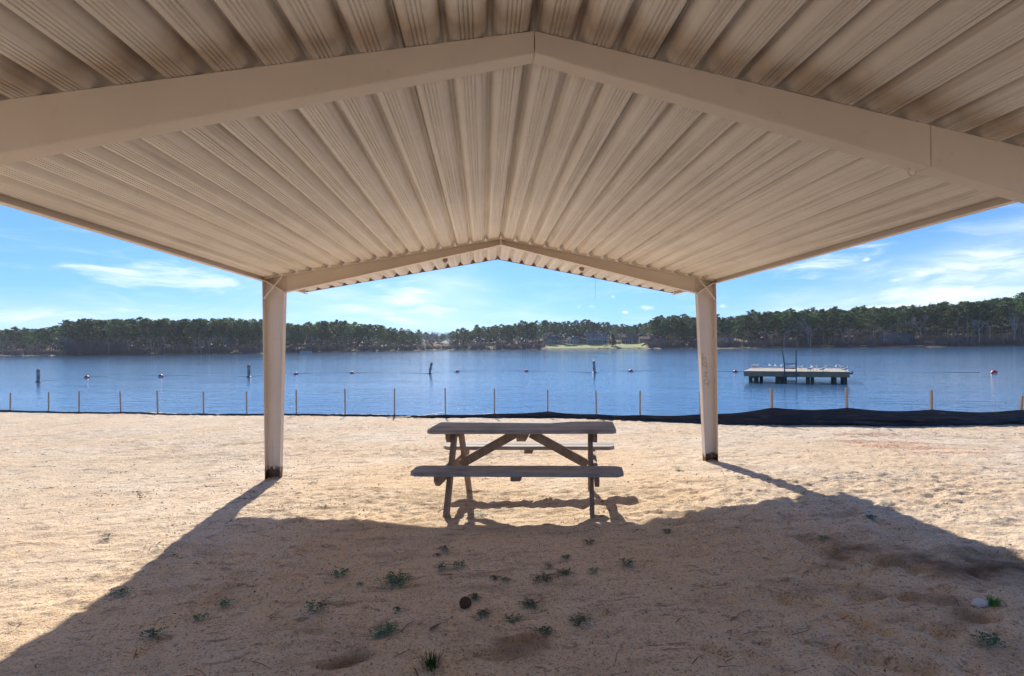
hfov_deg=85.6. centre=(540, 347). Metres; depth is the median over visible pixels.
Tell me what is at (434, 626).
dead leaf
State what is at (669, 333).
pine tree
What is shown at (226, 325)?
pine tree
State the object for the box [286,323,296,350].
pine tree
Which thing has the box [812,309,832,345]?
pine tree
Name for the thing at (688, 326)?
pine tree
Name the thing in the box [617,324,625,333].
pine tree
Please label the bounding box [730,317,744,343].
pine tree
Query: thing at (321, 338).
pine tree
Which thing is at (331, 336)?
pine tree
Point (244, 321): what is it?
pine tree
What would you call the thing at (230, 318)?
pine tree
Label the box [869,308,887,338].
pine tree
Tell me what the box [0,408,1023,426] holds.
silt fence
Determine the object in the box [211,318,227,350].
pine tree
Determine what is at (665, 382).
lake
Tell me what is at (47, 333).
pine tree
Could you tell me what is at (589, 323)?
pine tree
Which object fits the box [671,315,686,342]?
pine tree
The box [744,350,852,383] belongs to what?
swim platform
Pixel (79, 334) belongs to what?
pine tree
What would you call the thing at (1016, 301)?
pine tree
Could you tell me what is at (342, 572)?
weed
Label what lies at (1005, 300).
pine tree
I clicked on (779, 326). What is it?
pine tree
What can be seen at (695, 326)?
pine tree
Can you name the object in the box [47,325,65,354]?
pine tree
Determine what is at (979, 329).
bare tree
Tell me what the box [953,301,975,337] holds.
pine tree
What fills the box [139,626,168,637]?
weed
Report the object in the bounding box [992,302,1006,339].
pine tree
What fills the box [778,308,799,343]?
pine tree
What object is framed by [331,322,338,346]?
pine tree
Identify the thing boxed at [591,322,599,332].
pine tree
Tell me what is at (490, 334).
pine tree
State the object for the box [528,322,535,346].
pine tree
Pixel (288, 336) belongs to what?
pine tree
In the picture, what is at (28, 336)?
pine tree
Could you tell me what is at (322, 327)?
pine tree
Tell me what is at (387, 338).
pine tree
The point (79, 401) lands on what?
fence stake
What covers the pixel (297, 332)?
pine tree
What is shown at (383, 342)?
pine tree
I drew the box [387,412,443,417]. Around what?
loose cord
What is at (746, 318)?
pine tree
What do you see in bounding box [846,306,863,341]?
pine tree
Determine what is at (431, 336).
bare woods
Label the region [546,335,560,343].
house
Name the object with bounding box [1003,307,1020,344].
bare tree
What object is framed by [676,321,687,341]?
pine tree
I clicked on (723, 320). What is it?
pine tree
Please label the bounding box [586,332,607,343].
house
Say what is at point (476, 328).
pine tree
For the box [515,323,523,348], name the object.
pine tree
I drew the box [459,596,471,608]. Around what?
pine cone
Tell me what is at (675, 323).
pine tree
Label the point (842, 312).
pine tree
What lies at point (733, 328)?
pine tree
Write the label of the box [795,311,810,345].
pine tree
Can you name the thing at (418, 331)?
pine tree
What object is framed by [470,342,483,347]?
house
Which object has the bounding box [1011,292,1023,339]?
pine tree
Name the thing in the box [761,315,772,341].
pine tree
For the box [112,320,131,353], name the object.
pine tree
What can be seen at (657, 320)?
pine tree
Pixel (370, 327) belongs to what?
pine tree
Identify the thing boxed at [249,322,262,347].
pine tree
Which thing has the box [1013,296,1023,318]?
pine tree
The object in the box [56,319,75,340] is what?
pine tree
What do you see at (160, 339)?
pine tree
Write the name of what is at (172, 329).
pine tree
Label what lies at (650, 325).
pine tree
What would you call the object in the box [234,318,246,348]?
pine tree
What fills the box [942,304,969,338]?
pine tree
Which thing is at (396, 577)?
weed
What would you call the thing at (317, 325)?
pine tree
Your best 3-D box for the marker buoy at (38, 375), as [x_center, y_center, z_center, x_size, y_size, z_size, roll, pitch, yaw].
[-45.149,2.729,49.631,0.423,1.840,0.413,-1,0,-14]
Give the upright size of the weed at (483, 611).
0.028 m
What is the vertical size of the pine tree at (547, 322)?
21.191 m
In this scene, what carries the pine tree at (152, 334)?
on the bank
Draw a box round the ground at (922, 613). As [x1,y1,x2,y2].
[0,411,1023,675]
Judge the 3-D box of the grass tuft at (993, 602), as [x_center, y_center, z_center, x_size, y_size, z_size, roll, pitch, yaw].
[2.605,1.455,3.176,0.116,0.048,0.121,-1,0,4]
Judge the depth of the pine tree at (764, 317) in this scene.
299.66 m
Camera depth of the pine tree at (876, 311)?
264.18 m
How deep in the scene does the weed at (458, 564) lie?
3.87 m
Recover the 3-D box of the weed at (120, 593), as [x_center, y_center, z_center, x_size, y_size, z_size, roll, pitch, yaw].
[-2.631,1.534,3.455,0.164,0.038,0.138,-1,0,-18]
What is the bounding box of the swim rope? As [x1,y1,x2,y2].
[50,371,979,380]
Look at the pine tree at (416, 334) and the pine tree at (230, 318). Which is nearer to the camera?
the pine tree at (230, 318)
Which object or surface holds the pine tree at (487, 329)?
on the bank
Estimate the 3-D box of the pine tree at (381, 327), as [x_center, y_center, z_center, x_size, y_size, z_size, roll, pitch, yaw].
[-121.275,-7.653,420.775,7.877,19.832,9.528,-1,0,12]
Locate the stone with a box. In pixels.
[971,598,989,606]
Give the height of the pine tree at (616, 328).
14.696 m
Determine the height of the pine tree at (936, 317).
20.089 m
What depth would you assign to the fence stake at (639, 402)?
14.16 m
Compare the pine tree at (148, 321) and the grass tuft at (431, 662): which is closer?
the grass tuft at (431, 662)
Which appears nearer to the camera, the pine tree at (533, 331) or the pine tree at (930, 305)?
the pine tree at (930, 305)
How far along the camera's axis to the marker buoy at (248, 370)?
53.85 m
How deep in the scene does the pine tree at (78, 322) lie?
335.81 m
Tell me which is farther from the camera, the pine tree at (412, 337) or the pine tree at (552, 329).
the pine tree at (552, 329)
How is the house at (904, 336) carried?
on the bank
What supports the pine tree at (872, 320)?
on the bank
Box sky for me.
[0,202,1023,342]
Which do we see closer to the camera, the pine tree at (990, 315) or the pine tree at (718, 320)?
the pine tree at (990, 315)
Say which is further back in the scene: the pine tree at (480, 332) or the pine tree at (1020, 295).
the pine tree at (480, 332)
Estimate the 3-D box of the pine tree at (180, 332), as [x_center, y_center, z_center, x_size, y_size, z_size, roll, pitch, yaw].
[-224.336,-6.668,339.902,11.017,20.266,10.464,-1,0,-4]
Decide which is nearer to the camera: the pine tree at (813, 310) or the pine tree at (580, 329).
the pine tree at (813, 310)
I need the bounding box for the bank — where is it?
[0,328,1023,355]
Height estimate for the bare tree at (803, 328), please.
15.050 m
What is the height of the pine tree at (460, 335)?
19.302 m
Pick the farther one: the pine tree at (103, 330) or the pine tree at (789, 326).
the pine tree at (103, 330)
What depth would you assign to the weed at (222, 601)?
3.30 m
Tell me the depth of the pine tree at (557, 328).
470.11 m
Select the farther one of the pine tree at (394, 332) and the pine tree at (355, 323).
the pine tree at (394, 332)
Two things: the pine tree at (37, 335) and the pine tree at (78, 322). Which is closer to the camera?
the pine tree at (78, 322)
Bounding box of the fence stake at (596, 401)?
[595,391,596,413]
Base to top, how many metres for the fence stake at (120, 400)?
1.065 m
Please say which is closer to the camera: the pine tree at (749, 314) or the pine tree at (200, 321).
the pine tree at (749, 314)
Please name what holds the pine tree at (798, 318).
on the bank
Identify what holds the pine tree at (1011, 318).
on the bank
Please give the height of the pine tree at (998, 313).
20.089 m
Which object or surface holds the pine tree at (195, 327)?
on the bank
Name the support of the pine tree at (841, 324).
on the bank
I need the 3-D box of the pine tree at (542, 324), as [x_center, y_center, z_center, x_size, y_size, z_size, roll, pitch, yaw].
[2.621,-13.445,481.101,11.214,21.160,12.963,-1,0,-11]
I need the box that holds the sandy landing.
[0,355,52,355]
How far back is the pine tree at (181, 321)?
344.30 m
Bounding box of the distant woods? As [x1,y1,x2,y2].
[0,297,1023,349]
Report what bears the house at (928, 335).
on the bank
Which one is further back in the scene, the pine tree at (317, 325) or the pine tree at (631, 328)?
the pine tree at (631, 328)
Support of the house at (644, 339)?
on the bank
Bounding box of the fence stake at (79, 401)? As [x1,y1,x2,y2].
[78,391,79,411]
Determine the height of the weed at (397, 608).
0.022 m
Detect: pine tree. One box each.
[0,329,13,350]
[0,329,16,352]
[2,326,23,350]
[7,331,24,353]
[16,330,27,354]
[17,327,31,349]
[23,328,33,348]
[23,328,47,354]
[32,328,47,354]
[43,327,56,349]
[45,325,60,350]
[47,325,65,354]
[55,323,71,339]
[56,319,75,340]
[66,323,81,342]
[71,318,85,341]
[71,319,85,343]
[74,322,99,344]
[75,318,105,354]
[85,322,101,345]
[95,320,106,343]
[98,321,111,343]
[104,324,120,344]
[105,319,119,342]
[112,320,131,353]
[116,322,131,347]
[124,321,133,348]
[125,318,135,347]
[130,317,151,348]
[130,323,146,347]
[131,321,141,348]
[136,318,155,353]
[142,322,162,353]
[145,320,166,352]
[150,319,165,353]
[150,320,168,350]
[152,318,171,353]
[164,318,171,349]
[166,320,179,352]
[167,321,184,351]
[170,323,185,349]
[175,318,194,347]
[179,319,187,347]
[182,322,200,347]
[183,321,199,351]
[185,319,200,353]
[187,318,212,352]
[189,324,206,347]
[195,322,215,352]
[200,321,216,349]
[209,318,219,349]
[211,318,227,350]
[211,319,221,348]
[216,321,234,352]
[222,320,233,350]
[227,317,236,350]
[229,324,243,351]
[230,320,246,351]
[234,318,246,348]
[237,320,252,350]
[239,322,257,348]
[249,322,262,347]
[252,322,261,348]
[286,323,294,351]
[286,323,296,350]
[290,324,302,351]
[293,324,301,347]
[300,323,312,345]
[305,321,315,345]
[307,326,318,351]
[313,323,323,348]
[317,320,332,346]
[317,321,328,347]
[319,323,331,342]
[326,321,336,346]
[330,324,346,350]
[331,319,341,333]
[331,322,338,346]
[338,320,352,350]
[344,324,356,339]
[352,322,360,348]
[353,326,364,347]
[355,324,371,350]
[365,324,376,350]
[372,324,380,346]
[377,325,385,346]
[378,325,389,347]
[381,330,392,346]
[386,327,395,339]
[388,328,400,349]
[400,330,408,345]
[405,329,411,343]
[408,332,416,347]
[413,333,421,345]
[414,330,422,349]
[451,333,459,344]
[458,327,468,338]
[462,330,470,346]
[469,330,475,339]
[471,324,479,348]
[475,328,484,348]
[482,327,491,347]
[486,329,491,346]
[491,325,500,348]
[493,326,502,344]
[496,324,506,341]
[504,325,512,345]
[508,326,516,337]
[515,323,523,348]
[520,321,528,339]
[522,324,532,345]
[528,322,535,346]
[530,320,544,346]
[537,321,547,337]
[541,320,549,343]
[548,323,556,335]
[551,322,559,333]
[555,322,565,342]
[559,321,568,342]
[567,325,576,334]
[573,320,580,335]
[576,324,587,342]
[579,319,587,342]
[584,320,592,332]
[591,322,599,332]
[601,322,610,331]
[611,324,619,340]
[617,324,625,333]
[628,326,635,333]
[639,323,649,332]
[646,324,653,342]
[648,318,662,342]
[651,316,666,338]
[657,319,672,342]
[664,319,674,338]
[665,316,681,345]
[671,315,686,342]
[672,318,686,344]
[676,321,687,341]
[679,313,690,343]
[682,318,695,345]
[689,319,696,346]
[689,322,696,336]
[717,314,724,330]
[717,318,731,342]
[719,319,734,343]
[722,320,735,338]
[727,316,737,339]
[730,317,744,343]
[738,315,752,338]
[740,315,754,344]
[743,313,758,339]
[752,311,762,340]
[752,313,765,345]
[756,312,774,346]
[761,311,778,343]
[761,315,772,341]
[766,316,778,345]
[767,311,782,344]
[775,311,789,345]
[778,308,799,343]
[780,310,797,341]
[785,312,806,346]
[794,309,817,335]
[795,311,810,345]
[802,315,819,336]
[808,307,817,332]
[808,312,830,345]
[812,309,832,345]
[819,313,837,337]
[821,308,841,340]
[825,306,843,345]
[833,309,853,339]
[837,314,849,340]
[839,312,856,341]
[845,309,865,344]
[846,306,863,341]
[853,305,871,341]
[856,309,869,339]
[860,308,879,338]
[860,310,879,340]
[863,306,884,345]
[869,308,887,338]
[876,310,896,332]
[879,308,895,332]
[886,307,897,332]
[887,311,905,345]
[897,305,908,332]
[898,308,916,333]
[904,310,921,333]
[905,304,920,331]
[913,305,934,339]
[913,306,927,330]
[918,307,936,333]
[921,304,939,339]
[925,303,950,337]
[932,305,951,338]
[936,302,960,336]
[939,301,949,336]
[940,304,964,340]
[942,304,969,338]
[951,304,976,341]
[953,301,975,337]
[953,301,976,341]
[958,302,987,339]
[965,306,985,340]
[973,301,995,342]
[974,300,1001,342]
[976,301,1004,342]
[984,299,1001,339]
[990,298,1001,336]
[991,304,1015,340]
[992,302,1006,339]
[999,297,1015,336]
[1001,297,1018,337]
[1001,297,1023,338]
[1004,304,1023,338]
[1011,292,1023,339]
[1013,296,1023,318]
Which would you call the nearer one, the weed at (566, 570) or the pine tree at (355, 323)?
the weed at (566, 570)
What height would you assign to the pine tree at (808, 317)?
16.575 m
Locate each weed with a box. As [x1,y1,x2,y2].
[99,533,116,538]
[105,586,133,597]
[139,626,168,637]
[185,613,210,621]
[214,597,234,606]
[302,597,331,615]
[330,568,350,577]
[364,620,403,638]
[374,569,414,588]
[393,606,404,611]
[433,545,453,551]
[437,561,450,569]
[451,560,466,568]
[468,593,482,600]
[469,510,489,516]
[476,608,490,616]
[498,614,524,623]
[518,597,545,609]
[526,571,558,582]
[534,625,555,635]
[555,568,577,576]
[567,612,593,625]
[619,558,634,565]
[970,631,1005,647]
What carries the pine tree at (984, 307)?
on the bank
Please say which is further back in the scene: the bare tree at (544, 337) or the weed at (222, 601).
the bare tree at (544, 337)
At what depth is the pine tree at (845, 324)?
272.34 m
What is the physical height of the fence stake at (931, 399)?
1.037 m
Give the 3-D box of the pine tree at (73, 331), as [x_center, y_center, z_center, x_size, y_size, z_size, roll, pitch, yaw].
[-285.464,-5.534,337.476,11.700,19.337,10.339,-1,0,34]
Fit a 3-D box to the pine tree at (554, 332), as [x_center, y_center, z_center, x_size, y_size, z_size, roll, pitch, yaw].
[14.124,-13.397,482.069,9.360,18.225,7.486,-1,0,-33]
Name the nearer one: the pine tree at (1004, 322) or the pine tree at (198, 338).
the pine tree at (1004, 322)
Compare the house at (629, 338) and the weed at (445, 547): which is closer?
the weed at (445, 547)
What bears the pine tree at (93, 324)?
on the bank
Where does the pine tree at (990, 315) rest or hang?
on the bank
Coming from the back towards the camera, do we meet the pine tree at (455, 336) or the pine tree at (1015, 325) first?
the pine tree at (455, 336)
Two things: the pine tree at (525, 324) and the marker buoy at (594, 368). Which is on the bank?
the pine tree at (525, 324)
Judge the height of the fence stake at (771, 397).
1.099 m
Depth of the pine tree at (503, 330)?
472.63 m
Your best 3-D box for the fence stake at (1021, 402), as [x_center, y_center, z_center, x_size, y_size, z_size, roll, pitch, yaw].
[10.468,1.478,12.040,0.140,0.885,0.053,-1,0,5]
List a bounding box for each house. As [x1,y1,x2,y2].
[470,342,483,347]
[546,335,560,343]
[566,336,580,343]
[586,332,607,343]
[621,333,639,343]
[638,336,661,342]
[717,336,734,345]
[880,331,914,343]
[917,331,941,340]
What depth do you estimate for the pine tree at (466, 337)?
484.00 m
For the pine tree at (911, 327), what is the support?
on the bank
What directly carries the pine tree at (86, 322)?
on the bank
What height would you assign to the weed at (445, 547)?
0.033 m
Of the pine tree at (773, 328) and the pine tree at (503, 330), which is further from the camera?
the pine tree at (503, 330)
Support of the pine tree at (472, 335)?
on the bank
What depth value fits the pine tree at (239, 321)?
346.23 m
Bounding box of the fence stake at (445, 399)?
[444,388,445,414]
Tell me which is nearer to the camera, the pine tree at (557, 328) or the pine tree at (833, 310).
the pine tree at (833, 310)
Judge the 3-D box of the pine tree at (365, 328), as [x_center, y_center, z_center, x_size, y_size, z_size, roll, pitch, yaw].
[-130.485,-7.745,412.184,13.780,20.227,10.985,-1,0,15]
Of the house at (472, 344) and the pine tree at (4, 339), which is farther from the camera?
the house at (472, 344)
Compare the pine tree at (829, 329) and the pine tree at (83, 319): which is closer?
the pine tree at (829, 329)
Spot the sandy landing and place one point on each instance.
(24, 355)
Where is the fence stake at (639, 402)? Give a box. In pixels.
[639,391,640,414]
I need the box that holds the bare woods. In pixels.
[4,299,1021,347]
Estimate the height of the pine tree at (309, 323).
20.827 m
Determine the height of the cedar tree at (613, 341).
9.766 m
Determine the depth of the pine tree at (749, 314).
314.20 m
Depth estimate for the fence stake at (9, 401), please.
22.19 m
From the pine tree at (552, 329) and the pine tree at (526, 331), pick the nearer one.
the pine tree at (526, 331)
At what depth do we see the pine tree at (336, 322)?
401.63 m
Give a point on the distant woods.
(460, 340)
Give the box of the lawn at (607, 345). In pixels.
[548,343,645,348]
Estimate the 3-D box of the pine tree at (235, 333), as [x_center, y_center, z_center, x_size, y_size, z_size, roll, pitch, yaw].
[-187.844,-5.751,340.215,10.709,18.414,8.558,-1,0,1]
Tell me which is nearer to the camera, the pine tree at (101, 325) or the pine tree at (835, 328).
the pine tree at (835, 328)
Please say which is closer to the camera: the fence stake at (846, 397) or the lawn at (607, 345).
the fence stake at (846, 397)
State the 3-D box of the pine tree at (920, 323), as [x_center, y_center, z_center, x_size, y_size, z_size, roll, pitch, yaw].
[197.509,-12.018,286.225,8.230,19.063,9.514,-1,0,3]
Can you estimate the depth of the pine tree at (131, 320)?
342.29 m
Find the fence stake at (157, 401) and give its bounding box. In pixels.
[156,391,158,412]
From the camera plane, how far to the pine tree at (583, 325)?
465.08 m
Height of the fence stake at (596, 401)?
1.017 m
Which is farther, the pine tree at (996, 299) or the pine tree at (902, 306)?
the pine tree at (902, 306)
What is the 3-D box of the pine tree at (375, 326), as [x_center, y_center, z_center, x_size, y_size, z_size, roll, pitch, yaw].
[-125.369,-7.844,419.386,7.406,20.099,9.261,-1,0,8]
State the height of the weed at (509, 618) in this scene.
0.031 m
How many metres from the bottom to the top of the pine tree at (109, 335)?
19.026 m
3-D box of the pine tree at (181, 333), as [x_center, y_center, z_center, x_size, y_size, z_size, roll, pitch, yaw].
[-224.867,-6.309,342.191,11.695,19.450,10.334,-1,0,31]
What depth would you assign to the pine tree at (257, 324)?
353.66 m
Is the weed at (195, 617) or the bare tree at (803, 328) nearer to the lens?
the weed at (195, 617)
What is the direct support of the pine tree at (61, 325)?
on the bank
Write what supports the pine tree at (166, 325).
on the bank
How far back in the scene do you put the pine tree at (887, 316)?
283.28 m
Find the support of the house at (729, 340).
on the bank
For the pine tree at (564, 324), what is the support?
on the bank
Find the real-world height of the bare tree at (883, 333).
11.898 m
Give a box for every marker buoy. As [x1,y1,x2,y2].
[35,368,41,381]
[246,364,250,376]
[427,362,432,373]
[592,360,596,372]
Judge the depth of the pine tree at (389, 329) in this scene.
430.92 m
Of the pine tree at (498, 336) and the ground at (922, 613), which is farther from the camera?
the pine tree at (498, 336)
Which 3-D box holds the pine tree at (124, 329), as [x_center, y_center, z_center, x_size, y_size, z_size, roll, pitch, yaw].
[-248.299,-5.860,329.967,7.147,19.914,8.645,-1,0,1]
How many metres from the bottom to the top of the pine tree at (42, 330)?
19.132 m
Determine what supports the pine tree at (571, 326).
on the bank
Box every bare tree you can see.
[543,331,550,347]
[784,328,795,341]
[795,319,808,341]
[801,324,821,346]
[881,323,896,339]
[906,316,927,340]
[970,319,989,341]
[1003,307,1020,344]
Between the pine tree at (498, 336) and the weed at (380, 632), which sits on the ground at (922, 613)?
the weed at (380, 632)
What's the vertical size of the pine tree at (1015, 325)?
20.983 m
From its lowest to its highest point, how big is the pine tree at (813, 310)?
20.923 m
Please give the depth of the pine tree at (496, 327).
464.80 m
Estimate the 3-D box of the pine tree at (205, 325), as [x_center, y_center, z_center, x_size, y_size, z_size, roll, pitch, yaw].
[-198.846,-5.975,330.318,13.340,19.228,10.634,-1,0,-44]
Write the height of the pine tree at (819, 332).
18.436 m
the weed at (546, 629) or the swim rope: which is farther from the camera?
the swim rope
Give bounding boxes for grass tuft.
[416,647,446,671]
[984,594,1004,606]
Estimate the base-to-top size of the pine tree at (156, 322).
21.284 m
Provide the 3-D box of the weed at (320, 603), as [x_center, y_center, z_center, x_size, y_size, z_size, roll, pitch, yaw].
[-1.297,1.508,3.208,0.161,0.044,0.192,-1,0,-21]
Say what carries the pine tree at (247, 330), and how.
on the bank
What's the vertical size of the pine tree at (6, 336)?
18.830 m
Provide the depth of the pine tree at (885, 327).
279.98 m
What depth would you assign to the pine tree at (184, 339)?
344.74 m
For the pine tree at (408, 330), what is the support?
on the bank
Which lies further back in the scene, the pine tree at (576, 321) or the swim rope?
the pine tree at (576, 321)
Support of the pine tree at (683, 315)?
on the bank
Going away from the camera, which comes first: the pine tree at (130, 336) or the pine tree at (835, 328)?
the pine tree at (835, 328)
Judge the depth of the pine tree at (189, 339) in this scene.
334.31 m
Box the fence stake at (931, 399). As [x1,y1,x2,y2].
[930,390,932,409]
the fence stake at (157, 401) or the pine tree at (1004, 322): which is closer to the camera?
the fence stake at (157, 401)
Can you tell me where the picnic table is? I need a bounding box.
[411,421,623,517]
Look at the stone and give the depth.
3.17 m
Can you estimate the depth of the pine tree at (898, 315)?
262.67 m
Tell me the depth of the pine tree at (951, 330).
271.99 m
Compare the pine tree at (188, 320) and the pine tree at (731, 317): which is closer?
the pine tree at (731, 317)
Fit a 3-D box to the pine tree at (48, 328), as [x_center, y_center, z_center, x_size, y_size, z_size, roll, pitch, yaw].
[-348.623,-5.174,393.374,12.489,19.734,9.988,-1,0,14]
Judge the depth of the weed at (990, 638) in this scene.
2.73 m
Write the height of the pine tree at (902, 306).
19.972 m
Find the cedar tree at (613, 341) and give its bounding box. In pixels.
[609,335,616,346]
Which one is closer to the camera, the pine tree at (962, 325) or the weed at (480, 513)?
the weed at (480, 513)
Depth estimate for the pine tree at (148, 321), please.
328.97 m
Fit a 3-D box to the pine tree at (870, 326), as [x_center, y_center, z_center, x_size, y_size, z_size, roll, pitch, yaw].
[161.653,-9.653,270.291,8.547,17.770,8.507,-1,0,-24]
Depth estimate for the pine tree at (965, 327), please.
264.33 m
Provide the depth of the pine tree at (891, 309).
278.52 m
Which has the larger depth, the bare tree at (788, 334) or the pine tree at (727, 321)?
the pine tree at (727, 321)
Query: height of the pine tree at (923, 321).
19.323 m
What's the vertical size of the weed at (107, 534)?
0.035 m
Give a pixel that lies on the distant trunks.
(467, 342)
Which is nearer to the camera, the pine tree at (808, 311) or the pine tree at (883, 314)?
the pine tree at (883, 314)
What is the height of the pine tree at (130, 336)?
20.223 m
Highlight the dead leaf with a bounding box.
[430,623,440,629]
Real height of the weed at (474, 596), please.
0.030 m
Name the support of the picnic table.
on the ground at (922, 613)
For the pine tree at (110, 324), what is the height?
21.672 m
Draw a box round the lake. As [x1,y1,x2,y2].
[0,346,1023,415]
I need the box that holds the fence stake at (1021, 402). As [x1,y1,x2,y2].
[1019,395,1023,409]
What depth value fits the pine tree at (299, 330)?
363.04 m
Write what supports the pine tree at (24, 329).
on the bank
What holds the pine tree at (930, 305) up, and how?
on the bank
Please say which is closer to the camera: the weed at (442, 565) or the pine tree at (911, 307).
the weed at (442, 565)
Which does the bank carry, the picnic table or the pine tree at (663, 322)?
the pine tree at (663, 322)
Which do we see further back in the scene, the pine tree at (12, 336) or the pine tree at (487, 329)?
the pine tree at (487, 329)
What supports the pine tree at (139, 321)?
on the bank
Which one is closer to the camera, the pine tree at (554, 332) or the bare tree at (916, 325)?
the bare tree at (916, 325)
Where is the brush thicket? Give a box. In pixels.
[0,329,1023,355]
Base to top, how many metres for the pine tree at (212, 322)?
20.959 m
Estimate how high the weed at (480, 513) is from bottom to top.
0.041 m
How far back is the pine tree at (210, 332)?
335.65 m
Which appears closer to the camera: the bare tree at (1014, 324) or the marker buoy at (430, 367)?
the marker buoy at (430, 367)
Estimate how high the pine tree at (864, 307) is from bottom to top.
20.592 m
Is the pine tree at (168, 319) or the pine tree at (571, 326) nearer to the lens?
the pine tree at (168, 319)
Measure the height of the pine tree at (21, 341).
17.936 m
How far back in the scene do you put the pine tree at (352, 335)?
398.32 m
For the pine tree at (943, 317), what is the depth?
276.38 m
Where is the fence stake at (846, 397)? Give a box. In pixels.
[845,388,847,407]
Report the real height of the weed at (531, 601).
0.026 m
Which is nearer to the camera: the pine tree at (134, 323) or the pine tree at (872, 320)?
the pine tree at (872, 320)
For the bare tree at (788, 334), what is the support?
on the bank
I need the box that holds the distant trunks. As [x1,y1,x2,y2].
[0,317,1021,350]
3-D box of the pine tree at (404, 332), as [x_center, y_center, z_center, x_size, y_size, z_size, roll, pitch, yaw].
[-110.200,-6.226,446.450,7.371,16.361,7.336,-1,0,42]
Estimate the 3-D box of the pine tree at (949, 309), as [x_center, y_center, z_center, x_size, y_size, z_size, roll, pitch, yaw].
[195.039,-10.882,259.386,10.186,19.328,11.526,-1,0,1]
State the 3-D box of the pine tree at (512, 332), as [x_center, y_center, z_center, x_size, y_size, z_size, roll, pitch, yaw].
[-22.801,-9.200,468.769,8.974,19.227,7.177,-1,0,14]
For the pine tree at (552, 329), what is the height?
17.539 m
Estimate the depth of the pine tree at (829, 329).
287.91 m
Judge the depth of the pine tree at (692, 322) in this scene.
347.17 m
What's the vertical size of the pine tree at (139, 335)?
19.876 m
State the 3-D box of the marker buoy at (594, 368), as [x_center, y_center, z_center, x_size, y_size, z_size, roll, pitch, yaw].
[5.286,2.098,54.059,0.426,1.850,0.415,-4,0,-6]
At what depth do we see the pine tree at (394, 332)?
433.00 m
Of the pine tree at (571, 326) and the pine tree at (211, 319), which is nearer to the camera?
the pine tree at (211, 319)
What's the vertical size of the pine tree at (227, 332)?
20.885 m
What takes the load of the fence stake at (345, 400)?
on the ground at (922, 613)
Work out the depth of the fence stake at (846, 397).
12.34 m
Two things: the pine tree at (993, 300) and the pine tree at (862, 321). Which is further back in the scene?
the pine tree at (862, 321)
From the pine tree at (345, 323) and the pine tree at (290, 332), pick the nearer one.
the pine tree at (290, 332)
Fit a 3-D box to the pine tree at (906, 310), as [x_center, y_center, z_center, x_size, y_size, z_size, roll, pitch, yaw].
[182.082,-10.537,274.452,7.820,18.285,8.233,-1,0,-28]
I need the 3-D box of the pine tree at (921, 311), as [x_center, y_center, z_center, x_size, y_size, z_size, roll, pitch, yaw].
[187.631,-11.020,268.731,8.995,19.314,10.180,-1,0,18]
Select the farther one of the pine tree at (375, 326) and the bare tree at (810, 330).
the pine tree at (375, 326)
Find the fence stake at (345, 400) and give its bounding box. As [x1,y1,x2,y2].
[344,388,345,413]
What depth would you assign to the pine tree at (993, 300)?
259.39 m
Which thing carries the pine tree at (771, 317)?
on the bank
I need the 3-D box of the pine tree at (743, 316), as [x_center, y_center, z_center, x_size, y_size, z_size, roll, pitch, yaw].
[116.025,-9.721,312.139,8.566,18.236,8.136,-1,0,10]
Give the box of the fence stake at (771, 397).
[770,388,772,407]
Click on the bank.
(584, 341)
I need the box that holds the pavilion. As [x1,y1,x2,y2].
[0,0,1023,478]
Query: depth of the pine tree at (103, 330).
341.86 m
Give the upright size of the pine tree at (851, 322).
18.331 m
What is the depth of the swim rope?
54.91 m
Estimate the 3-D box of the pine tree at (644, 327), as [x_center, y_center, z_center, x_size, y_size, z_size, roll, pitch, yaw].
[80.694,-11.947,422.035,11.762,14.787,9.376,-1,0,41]
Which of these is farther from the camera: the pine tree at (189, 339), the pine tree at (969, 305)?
the pine tree at (189, 339)
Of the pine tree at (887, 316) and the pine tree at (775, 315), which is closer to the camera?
the pine tree at (887, 316)
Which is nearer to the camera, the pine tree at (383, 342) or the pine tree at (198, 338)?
the pine tree at (198, 338)
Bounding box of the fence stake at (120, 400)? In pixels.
[119,391,121,411]
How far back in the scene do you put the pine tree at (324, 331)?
381.37 m
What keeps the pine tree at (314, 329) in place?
on the bank
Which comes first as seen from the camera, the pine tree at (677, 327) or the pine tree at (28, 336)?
the pine tree at (677, 327)
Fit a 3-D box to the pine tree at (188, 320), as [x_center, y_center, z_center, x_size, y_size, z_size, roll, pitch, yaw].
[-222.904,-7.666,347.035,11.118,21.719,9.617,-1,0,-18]
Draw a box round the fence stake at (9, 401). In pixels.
[9,393,10,409]
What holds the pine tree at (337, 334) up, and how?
on the bank
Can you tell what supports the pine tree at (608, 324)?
on the bank
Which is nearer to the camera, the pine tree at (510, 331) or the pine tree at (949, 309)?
the pine tree at (949, 309)
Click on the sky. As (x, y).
(52, 272)
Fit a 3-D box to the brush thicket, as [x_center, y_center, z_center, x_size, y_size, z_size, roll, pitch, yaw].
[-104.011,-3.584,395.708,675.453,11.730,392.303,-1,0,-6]
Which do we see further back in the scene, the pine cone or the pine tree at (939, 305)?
the pine tree at (939, 305)
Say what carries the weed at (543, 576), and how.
on the ground at (922, 613)
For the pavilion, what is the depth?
3.05 m
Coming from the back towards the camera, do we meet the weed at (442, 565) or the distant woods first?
the distant woods
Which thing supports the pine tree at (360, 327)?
on the bank
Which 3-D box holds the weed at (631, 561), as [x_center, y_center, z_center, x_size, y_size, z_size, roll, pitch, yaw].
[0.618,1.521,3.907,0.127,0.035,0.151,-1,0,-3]
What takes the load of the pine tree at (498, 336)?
on the bank
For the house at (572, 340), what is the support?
on the bank
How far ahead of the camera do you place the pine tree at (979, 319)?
252.86 m
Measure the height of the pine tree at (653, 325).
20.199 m
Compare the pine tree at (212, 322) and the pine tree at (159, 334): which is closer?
the pine tree at (159, 334)

